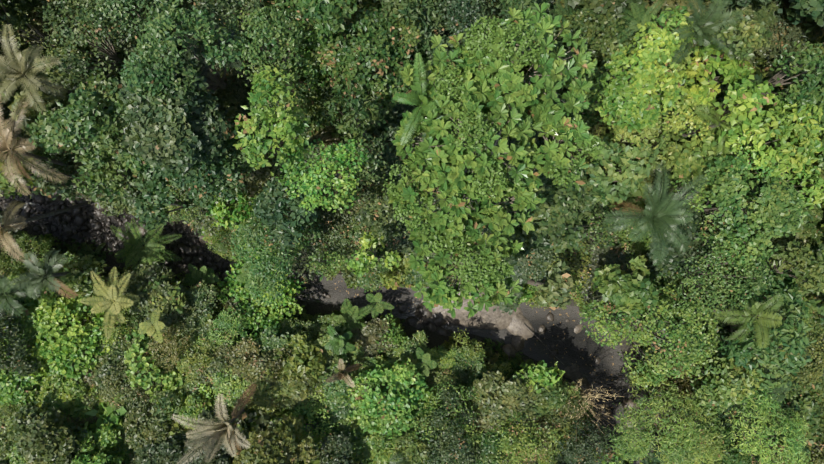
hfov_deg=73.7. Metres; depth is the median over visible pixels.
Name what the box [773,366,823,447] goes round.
tree
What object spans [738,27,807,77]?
tree
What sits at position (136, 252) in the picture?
tree fern
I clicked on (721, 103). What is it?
tree
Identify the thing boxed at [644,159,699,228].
tree
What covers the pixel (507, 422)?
tree
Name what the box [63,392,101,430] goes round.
tree
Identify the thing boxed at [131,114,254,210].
broadleaf tree
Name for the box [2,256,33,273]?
tree
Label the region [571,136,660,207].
broadleaf tree
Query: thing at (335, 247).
tree
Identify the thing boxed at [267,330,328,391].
broadleaf tree
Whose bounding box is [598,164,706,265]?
palm
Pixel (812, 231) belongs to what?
tree
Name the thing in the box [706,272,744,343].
tree
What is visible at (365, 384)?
tree
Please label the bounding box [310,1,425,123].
broadleaf tree
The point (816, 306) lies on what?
tree
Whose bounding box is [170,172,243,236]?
tree
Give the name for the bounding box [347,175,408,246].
broadleaf tree
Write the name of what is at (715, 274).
broadleaf tree
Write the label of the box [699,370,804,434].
tree
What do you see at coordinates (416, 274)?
tree
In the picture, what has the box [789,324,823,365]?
tree
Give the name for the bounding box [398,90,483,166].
tree
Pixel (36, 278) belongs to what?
palm
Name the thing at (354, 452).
broadleaf tree
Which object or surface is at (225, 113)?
tree
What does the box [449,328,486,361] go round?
broadleaf tree
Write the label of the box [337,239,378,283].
bank shrub
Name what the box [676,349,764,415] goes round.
broadleaf tree
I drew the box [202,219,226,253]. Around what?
bank shrub
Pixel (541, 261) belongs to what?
understory shrub
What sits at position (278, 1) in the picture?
understory shrub
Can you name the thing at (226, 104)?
understory shrub
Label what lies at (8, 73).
palm
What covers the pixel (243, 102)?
tree
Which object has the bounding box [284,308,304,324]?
bank shrub
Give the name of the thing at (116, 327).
tree
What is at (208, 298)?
bank shrub
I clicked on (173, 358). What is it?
tree
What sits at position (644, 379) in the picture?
understory shrub
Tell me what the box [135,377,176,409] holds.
tree
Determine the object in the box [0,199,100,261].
palm
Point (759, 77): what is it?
understory shrub
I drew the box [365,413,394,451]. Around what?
tree
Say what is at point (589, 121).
broadleaf tree
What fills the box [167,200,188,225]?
bank shrub
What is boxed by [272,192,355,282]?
tree
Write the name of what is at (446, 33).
tree
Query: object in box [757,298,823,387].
tree
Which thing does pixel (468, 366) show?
tree
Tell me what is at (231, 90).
tree
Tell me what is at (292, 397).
tree
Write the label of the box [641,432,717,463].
tree
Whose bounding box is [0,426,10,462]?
tree
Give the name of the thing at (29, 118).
broadleaf tree
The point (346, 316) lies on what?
tree fern
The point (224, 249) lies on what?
bank shrub
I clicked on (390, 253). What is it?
bank shrub
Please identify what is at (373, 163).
broadleaf tree
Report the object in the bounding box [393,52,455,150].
palm
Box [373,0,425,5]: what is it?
tree
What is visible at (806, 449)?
tree
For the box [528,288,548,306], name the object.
bank shrub
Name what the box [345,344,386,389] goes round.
tree
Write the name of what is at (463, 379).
tree
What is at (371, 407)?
broadleaf tree
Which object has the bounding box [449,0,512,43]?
tree
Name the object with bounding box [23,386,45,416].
understory shrub
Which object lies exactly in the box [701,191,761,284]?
tree
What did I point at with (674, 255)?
tree
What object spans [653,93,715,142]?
broadleaf tree
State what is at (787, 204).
broadleaf tree
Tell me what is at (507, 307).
tree
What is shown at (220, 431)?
palm
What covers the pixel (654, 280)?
tree
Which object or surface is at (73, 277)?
broadleaf tree
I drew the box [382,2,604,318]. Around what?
big leaf emergent tree
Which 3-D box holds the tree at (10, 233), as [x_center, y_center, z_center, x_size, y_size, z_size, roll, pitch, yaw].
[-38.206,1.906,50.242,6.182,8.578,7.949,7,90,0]
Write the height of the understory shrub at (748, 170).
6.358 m
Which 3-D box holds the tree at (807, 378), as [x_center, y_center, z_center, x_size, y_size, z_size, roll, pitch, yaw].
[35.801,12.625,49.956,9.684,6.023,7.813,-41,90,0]
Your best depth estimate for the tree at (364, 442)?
46.74 m
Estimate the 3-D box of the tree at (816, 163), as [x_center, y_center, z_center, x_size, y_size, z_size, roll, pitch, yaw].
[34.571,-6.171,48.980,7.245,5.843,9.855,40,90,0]
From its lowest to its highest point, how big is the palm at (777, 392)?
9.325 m
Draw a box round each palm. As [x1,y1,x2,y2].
[0,24,107,112]
[0,92,68,195]
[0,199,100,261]
[0,276,28,323]
[9,250,113,298]
[171,383,256,463]
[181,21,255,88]
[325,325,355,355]
[326,359,360,387]
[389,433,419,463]
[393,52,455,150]
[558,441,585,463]
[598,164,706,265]
[657,0,743,68]
[682,105,755,156]
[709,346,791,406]
[711,293,783,347]
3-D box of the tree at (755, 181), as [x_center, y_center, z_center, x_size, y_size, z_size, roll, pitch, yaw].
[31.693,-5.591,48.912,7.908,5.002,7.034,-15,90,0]
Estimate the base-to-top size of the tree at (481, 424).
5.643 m
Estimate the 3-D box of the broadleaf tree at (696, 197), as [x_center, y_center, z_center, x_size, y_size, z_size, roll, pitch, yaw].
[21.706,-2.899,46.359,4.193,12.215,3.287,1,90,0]
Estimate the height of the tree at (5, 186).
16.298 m
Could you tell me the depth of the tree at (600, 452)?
48.75 m
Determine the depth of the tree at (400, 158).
47.45 m
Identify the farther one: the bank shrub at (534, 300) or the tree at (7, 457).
the bank shrub at (534, 300)
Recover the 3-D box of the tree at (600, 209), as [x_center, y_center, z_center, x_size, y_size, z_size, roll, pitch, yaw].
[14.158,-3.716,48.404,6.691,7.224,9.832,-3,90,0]
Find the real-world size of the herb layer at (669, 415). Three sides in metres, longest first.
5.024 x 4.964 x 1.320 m
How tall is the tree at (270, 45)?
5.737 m
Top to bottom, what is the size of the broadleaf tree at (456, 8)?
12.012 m
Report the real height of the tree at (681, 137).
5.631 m
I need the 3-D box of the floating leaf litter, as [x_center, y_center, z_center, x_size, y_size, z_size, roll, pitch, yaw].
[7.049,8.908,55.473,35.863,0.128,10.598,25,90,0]
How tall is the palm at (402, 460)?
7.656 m
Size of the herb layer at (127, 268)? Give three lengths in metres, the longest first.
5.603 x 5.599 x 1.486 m
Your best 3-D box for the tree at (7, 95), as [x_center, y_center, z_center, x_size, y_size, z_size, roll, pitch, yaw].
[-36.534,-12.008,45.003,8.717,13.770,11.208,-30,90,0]
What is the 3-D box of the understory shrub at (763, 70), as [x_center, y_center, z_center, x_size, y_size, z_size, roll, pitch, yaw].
[31.434,-11.310,47.929,8.512,8.362,7.908,20,90,0]
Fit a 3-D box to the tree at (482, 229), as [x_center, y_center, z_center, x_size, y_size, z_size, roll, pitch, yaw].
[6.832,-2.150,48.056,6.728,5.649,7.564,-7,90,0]
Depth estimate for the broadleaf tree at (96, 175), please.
42.98 m
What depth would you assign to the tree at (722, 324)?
46.76 m
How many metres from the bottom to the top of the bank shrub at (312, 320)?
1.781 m
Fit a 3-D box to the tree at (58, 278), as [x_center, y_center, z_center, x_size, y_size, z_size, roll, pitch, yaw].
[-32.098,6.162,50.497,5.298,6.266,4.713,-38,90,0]
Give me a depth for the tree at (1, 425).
47.54 m
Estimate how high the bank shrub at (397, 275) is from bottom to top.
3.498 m
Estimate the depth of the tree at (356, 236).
47.11 m
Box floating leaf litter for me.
[308,281,621,425]
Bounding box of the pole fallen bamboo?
[524,324,563,364]
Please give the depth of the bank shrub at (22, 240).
52.88 m
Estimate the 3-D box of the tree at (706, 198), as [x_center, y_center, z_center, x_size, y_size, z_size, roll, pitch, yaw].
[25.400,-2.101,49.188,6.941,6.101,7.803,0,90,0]
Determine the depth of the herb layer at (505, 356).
54.36 m
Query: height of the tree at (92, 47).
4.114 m
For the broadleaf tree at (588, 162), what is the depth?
41.51 m
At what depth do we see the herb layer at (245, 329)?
51.12 m
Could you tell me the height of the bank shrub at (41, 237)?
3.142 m
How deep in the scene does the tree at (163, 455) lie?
46.23 m
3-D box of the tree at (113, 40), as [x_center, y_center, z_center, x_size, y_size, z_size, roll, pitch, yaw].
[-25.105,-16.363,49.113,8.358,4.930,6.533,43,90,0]
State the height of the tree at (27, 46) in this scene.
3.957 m
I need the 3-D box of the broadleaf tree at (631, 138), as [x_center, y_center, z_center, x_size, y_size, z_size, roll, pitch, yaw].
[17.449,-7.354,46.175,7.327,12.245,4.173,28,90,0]
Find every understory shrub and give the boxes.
[5,323,80,382]
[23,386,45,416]
[52,312,94,355]
[65,379,141,452]
[157,410,191,443]
[200,69,254,128]
[213,278,254,328]
[214,406,298,463]
[221,405,282,457]
[247,0,308,51]
[267,64,322,121]
[278,21,341,103]
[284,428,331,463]
[299,102,330,134]
[324,80,385,150]
[326,0,371,20]
[328,351,350,374]
[372,0,445,64]
[397,226,425,272]
[401,158,446,199]
[446,242,479,282]
[481,366,522,381]
[528,248,560,274]
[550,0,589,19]
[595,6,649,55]
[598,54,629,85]
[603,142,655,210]
[624,352,685,395]
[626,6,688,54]
[639,344,680,390]
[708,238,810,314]
[728,284,815,351]
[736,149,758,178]
[747,49,810,140]
[747,54,823,98]
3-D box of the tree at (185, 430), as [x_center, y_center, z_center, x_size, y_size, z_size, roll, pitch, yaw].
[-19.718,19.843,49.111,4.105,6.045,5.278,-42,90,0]
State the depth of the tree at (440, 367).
49.93 m
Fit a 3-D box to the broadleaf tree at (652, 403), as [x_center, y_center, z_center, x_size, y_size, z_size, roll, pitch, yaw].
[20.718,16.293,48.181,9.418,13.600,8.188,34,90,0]
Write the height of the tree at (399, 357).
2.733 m
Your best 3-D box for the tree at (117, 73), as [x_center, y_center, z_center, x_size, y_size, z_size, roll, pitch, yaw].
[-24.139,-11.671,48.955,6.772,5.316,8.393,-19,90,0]
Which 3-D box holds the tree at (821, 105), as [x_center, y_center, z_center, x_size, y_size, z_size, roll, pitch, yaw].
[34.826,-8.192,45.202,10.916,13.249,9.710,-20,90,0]
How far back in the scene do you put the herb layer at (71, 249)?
54.93 m
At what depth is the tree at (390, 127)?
47.42 m
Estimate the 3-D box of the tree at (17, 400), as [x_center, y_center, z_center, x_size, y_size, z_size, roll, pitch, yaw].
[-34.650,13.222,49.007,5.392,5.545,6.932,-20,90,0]
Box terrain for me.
[0,36,822,463]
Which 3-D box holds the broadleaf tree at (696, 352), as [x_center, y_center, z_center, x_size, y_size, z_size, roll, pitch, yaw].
[19.161,7.637,47.413,8.589,14.961,10.428,-44,90,0]
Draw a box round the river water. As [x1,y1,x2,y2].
[0,185,638,463]
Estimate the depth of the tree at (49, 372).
47.57 m
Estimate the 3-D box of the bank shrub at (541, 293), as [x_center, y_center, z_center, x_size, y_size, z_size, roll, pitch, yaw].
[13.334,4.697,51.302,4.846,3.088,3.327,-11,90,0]
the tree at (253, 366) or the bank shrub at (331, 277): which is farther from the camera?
the bank shrub at (331, 277)
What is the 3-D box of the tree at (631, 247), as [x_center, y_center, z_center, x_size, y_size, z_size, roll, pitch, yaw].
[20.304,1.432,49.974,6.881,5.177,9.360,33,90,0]
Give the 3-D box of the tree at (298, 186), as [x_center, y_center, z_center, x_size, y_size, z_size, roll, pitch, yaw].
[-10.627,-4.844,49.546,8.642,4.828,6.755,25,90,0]
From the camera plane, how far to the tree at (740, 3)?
41.94 m
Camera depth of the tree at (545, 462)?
47.74 m
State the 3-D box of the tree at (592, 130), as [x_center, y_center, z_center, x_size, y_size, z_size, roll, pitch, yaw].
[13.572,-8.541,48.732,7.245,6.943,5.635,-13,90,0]
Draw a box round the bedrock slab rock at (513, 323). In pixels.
[421,290,534,338]
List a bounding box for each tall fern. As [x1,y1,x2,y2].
[138,308,164,342]
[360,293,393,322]
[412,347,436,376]
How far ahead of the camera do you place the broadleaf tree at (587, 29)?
42.89 m
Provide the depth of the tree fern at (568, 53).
42.65 m
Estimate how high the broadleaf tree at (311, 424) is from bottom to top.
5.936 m
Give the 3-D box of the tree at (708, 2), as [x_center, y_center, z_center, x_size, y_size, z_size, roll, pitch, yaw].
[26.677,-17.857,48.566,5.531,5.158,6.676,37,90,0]
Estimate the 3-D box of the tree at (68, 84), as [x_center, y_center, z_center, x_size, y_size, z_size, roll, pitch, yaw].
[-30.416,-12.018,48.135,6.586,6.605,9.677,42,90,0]
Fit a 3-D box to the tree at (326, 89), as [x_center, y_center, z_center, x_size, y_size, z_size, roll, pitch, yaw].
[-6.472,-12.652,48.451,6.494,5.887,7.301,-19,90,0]
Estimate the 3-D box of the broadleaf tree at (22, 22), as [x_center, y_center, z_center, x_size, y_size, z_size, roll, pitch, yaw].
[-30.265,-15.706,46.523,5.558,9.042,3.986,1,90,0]
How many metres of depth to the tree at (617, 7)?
42.91 m
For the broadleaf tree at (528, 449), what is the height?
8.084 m
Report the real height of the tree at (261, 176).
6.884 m
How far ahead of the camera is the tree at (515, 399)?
46.93 m
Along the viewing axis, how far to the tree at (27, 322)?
46.72 m
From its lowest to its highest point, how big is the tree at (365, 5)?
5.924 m
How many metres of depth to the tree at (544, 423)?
47.48 m
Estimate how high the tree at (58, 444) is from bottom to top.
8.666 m
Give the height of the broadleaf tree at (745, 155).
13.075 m
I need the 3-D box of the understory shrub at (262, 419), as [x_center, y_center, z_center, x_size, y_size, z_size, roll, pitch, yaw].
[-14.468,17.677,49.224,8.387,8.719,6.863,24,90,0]
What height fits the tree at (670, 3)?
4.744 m
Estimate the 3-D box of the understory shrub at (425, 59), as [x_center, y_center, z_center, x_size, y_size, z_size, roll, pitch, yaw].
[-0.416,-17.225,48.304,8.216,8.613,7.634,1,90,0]
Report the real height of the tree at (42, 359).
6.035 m
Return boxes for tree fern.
[80,267,139,338]
[110,216,181,271]
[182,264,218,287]
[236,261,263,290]
[328,298,372,331]
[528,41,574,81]
[548,0,594,45]
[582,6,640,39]
[614,0,663,44]
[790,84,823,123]
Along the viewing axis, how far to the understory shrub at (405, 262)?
49.56 m
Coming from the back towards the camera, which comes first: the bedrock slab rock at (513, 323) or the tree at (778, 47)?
the bedrock slab rock at (513, 323)
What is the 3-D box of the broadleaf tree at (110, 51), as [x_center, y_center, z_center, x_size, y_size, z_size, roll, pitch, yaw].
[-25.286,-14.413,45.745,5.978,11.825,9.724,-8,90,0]
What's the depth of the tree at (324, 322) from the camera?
50.63 m
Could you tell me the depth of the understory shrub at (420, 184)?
46.12 m
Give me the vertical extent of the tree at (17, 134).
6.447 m
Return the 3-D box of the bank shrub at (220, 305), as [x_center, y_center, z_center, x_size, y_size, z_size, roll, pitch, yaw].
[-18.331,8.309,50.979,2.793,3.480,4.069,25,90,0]
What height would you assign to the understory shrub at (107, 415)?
7.311 m
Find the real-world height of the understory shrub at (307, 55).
9.770 m
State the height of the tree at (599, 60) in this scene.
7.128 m
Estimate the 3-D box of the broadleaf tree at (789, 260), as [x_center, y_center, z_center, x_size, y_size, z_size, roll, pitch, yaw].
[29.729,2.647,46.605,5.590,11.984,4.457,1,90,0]
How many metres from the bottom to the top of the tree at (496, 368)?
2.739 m
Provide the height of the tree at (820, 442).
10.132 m
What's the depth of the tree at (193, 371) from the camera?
47.52 m
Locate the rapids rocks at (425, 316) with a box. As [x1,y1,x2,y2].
[323,292,608,422]
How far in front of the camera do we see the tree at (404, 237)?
46.02 m
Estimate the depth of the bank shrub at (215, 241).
52.72 m
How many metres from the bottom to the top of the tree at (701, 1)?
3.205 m
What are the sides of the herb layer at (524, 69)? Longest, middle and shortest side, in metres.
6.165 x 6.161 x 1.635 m
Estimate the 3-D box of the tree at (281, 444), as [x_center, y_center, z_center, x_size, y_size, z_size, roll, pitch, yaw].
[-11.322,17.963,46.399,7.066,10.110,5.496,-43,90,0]
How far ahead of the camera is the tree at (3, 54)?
47.72 m
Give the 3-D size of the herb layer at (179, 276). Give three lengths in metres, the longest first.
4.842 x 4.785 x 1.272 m
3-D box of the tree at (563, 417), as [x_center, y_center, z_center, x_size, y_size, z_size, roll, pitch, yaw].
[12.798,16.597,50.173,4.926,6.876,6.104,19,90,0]
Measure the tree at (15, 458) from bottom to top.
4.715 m
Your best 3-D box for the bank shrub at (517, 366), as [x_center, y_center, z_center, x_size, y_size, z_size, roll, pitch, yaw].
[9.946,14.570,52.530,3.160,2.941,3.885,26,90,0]
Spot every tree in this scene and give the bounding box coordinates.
[0,0,25,37]
[0,0,45,35]
[0,10,64,59]
[0,35,19,63]
[0,42,23,83]
[0,80,29,109]
[0,83,25,136]
[0,99,20,141]
[0,113,39,166]
[0,132,55,198]
[0,213,20,280]
[0,233,59,276]
[0,265,66,316]
[0,301,42,377]
[0,302,72,356]
[0,342,44,401]
[0,370,41,424]
[0,378,45,449]
[0,380,13,431]
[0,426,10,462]
[0,432,15,461]
[2,88,82,141]
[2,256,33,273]
[5,41,101,149]
[6,423,60,463]
[7,0,101,51]
[8,401,96,463]
[15,28,63,70]
[17,103,85,187]
[19,288,132,380]
[21,330,80,386]
[26,72,156,175]
[31,157,91,200]
[33,268,74,324]
[33,342,83,393]
[33,370,99,424]
[36,0,117,34]
[36,0,123,103]
[41,121,104,204]
[57,251,107,305]
[59,3,120,55]
[59,254,117,316]
[62,44,137,121]
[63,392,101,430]
[64,362,114,396]
[64,384,145,463]
[69,422,125,463]
[71,129,137,207]
[73,379,105,410]
[76,282,131,331]
[80,106,122,149]
[81,0,161,49]
[81,292,135,345]
[82,326,128,403]
[92,441,130,463]
[93,15,151,75]
[98,57,163,101]
[98,350,159,426]
[99,146,155,217]
[108,303,149,335]
[111,313,158,364]
[112,261,191,332]
[116,0,193,66]
[117,54,238,174]
[119,0,244,129]
[119,403,182,458]
[120,326,187,404]
[127,133,178,197]
[128,449,154,463]
[130,172,204,230]
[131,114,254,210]
[132,432,189,463]
[133,0,162,10]
[133,312,193,379]
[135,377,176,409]
[143,275,202,337]
[146,169,209,224]
[147,378,207,426]
[148,342,202,397]
[161,299,214,363]
[161,346,211,404]
[165,382,222,433]
[169,280,220,348]
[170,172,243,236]
[170,337,234,384]
[170,428,192,459]
[174,86,251,159]
[175,0,233,50]
[175,42,217,119]
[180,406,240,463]
[187,0,264,54]
[189,123,258,187]
[191,27,267,115]
[193,378,225,402]
[194,307,247,362]
[196,345,249,390]
[200,7,275,72]
[204,179,255,228]
[205,128,299,203]
[205,358,276,420]
[212,241,305,356]
[213,337,291,404]
[222,68,271,135]
[224,170,307,243]
[225,1,321,136]
[230,192,326,307]
[231,0,271,37]
[232,65,311,175]
[232,413,320,463]
[245,355,286,416]
[246,408,277,429]
[249,46,329,133]
[250,176,322,249]
[257,326,302,357]
[260,0,286,9]
[266,122,321,186]
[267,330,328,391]
[270,0,356,53]
[270,361,332,412]
[270,378,346,462]
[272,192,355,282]
[276,136,372,214]
[277,316,319,340]
[284,168,325,217]
[296,376,335,415]
[297,200,361,263]
[300,117,360,170]
[303,0,381,72]
[304,56,356,116]
[304,334,352,375]
[306,240,346,280]
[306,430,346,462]
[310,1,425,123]
[311,313,346,346]
[313,396,352,442]
[315,367,355,422]
[315,430,362,463]
[316,133,389,213]
[316,195,384,252]
[322,80,388,140]
[323,60,416,135]
[329,395,368,440]
[332,429,389,463]
[338,371,387,411]
[339,206,397,293]
[339,333,363,369]
[340,357,427,439]
[343,133,388,185]
[345,231,401,276]
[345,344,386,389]
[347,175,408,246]
[348,317,396,364]
[348,425,399,463]
[355,0,381,15]
[355,200,435,260]
[356,20,440,90]
[359,133,432,205]
[364,0,446,59]
[364,355,397,389]
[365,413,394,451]
[372,65,415,139]
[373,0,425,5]
[376,310,409,353]
[378,137,418,167]
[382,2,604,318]
[383,345,419,395]
[387,330,429,361]
[387,384,446,436]
[390,412,443,463]
[397,376,484,462]
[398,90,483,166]
[405,190,480,284]
[408,359,456,405]
[419,0,498,64]
[423,385,481,463]
[424,23,463,79]
[426,348,466,374]
[428,365,467,402]
[433,0,479,43]
[445,346,484,388]
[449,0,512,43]
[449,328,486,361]
[457,391,506,444]
[459,359,490,401]
[460,76,525,135]
[462,370,537,430]
[463,162,527,244]
[464,3,525,62]
[466,240,533,315]
[467,137,518,207]
[469,423,513,463]
[480,109,546,172]
[481,360,511,390]
[484,164,597,259]
[489,411,569,463]
[490,0,557,53]
[494,0,561,48]
[499,420,546,460]
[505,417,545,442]
[505,442,540,463]
[507,415,565,455]
[509,370,580,421]
[511,360,564,394]
[517,232,569,289]
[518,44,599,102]
[526,32,604,99]
[526,261,583,309]
[529,102,602,152]
[531,236,614,297]
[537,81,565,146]
[537,415,592,463]
[538,432,573,463]
[543,138,611,240]
[543,392,588,439]
[549,419,623,463]
[552,5,636,71]
[559,65,618,126]
[559,143,606,176]
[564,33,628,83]
[568,0,647,21]
[569,225,640,308]
[570,202,627,258]
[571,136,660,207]
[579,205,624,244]
[579,283,722,392]
[581,430,627,463]
[584,22,684,132]
[585,83,661,153]
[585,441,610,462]
[587,110,680,175]
[592,255,659,319]
[601,200,660,272]
[601,224,671,282]
[602,362,729,463]
[604,246,680,339]
[606,0,698,44]
[610,39,652,78]
[615,164,664,226]
[629,61,710,143]
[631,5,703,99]
[639,442,683,463]
[641,2,698,70]
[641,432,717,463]
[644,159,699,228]
[645,176,713,213]
[645,327,710,432]
[646,190,718,286]
[646,263,709,311]
[647,293,728,359]
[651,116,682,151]
[652,126,702,184]
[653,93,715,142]
[656,25,753,118]
[659,122,751,197]
[664,212,774,317]
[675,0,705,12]
[675,357,776,430]
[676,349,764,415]
[679,409,773,451]
[681,75,776,134]
[681,154,808,271]
[683,294,753,378]
[683,421,751,463]
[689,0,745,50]
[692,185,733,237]
[698,7,772,64]
[698,83,757,155]
[699,46,729,108]
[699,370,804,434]
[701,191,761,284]
[702,426,758,463]
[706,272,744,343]
[707,0,785,51]
[712,0,780,20]
[716,381,812,463]
[717,270,816,389]
[718,95,823,182]
[724,236,813,289]
[724,427,800,463]
[728,143,781,188]
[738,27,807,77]
[738,249,817,353]
[743,138,786,206]
[748,1,810,60]
[750,222,821,253]
[755,239,823,295]
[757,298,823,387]
[758,41,823,112]
[760,0,823,50]
[760,173,823,251]
[767,241,823,268]
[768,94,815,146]
[769,135,823,184]
[772,429,811,463]
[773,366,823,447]
[777,84,823,172]
[778,0,823,35]
[780,155,823,209]
[783,324,823,423]
[786,382,823,463]
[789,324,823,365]
[791,27,823,59]
[797,17,823,56]
[800,165,823,217]
[803,441,823,463]
[806,225,823,324]
[809,299,821,334]
[810,301,823,337]
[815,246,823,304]
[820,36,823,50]
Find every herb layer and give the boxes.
[2,229,35,259]
[24,146,58,159]
[36,236,80,259]
[55,238,113,267]
[85,172,142,214]
[91,264,133,317]
[116,266,144,287]
[172,271,185,286]
[198,223,229,240]
[204,202,259,249]
[212,315,252,343]
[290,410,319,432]
[318,228,350,273]
[365,314,404,355]
[433,347,468,413]
[444,333,505,394]
[481,338,533,371]
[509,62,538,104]
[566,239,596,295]
[573,409,596,454]
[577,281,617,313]
[655,395,692,436]
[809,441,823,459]
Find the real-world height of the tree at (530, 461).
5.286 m
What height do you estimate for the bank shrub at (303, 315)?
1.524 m
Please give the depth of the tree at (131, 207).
47.26 m
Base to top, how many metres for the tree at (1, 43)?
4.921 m
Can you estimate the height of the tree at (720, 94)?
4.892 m
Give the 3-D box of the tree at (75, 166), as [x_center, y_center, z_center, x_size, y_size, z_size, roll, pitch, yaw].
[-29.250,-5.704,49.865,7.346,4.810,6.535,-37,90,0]
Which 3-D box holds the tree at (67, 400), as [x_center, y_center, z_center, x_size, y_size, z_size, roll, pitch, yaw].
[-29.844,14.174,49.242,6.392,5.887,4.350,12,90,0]
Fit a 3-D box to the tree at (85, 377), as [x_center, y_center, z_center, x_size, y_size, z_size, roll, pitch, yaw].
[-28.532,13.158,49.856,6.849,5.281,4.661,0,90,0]
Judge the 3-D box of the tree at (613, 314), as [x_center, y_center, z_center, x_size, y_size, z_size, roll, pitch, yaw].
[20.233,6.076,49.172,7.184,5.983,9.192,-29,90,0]
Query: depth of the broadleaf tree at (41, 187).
43.27 m
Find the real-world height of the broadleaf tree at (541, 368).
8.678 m
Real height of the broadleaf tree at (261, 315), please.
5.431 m
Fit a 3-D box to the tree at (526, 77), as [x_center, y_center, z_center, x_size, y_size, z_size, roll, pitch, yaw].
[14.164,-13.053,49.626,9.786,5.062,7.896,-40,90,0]
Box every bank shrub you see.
[8,232,31,254]
[21,234,58,267]
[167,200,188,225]
[193,282,218,312]
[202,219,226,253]
[202,302,227,341]
[209,224,226,247]
[214,228,243,262]
[218,227,246,246]
[225,243,237,260]
[234,235,264,262]
[262,248,296,273]
[269,311,285,324]
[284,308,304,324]
[295,311,309,320]
[300,315,318,330]
[324,271,336,279]
[327,252,344,275]
[332,310,341,314]
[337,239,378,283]
[344,273,375,289]
[375,260,410,289]
[379,346,397,362]
[380,242,399,267]
[402,268,427,287]
[405,272,418,284]
[429,345,443,369]
[440,340,451,350]
[447,278,465,291]
[508,362,523,379]
[514,276,534,311]
[526,286,547,308]
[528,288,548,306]
[529,279,580,300]
[571,284,586,306]
[578,297,612,321]
[579,403,594,433]
[601,308,626,335]
[650,414,682,444]
[658,426,677,447]
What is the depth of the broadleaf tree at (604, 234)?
42.55 m
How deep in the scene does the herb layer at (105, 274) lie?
54.48 m
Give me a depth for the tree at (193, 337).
48.56 m
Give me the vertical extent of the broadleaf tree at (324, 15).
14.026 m
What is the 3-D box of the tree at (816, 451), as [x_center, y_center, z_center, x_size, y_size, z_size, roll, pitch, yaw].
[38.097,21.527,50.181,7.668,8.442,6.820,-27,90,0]
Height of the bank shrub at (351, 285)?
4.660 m
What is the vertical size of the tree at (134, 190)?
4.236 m
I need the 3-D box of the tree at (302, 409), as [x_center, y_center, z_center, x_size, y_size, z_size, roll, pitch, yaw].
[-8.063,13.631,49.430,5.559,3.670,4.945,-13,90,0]
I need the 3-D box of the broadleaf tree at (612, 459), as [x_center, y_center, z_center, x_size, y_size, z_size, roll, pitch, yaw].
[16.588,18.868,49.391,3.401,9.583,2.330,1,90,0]
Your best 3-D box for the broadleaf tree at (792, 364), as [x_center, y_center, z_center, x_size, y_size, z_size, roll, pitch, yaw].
[27.802,7.864,46.182,6.605,13.648,8.929,16,90,0]
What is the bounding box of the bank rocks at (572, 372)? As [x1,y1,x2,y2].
[19,167,640,452]
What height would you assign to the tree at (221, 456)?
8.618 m
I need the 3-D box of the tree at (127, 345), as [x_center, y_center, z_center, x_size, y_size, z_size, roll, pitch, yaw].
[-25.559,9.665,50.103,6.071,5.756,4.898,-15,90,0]

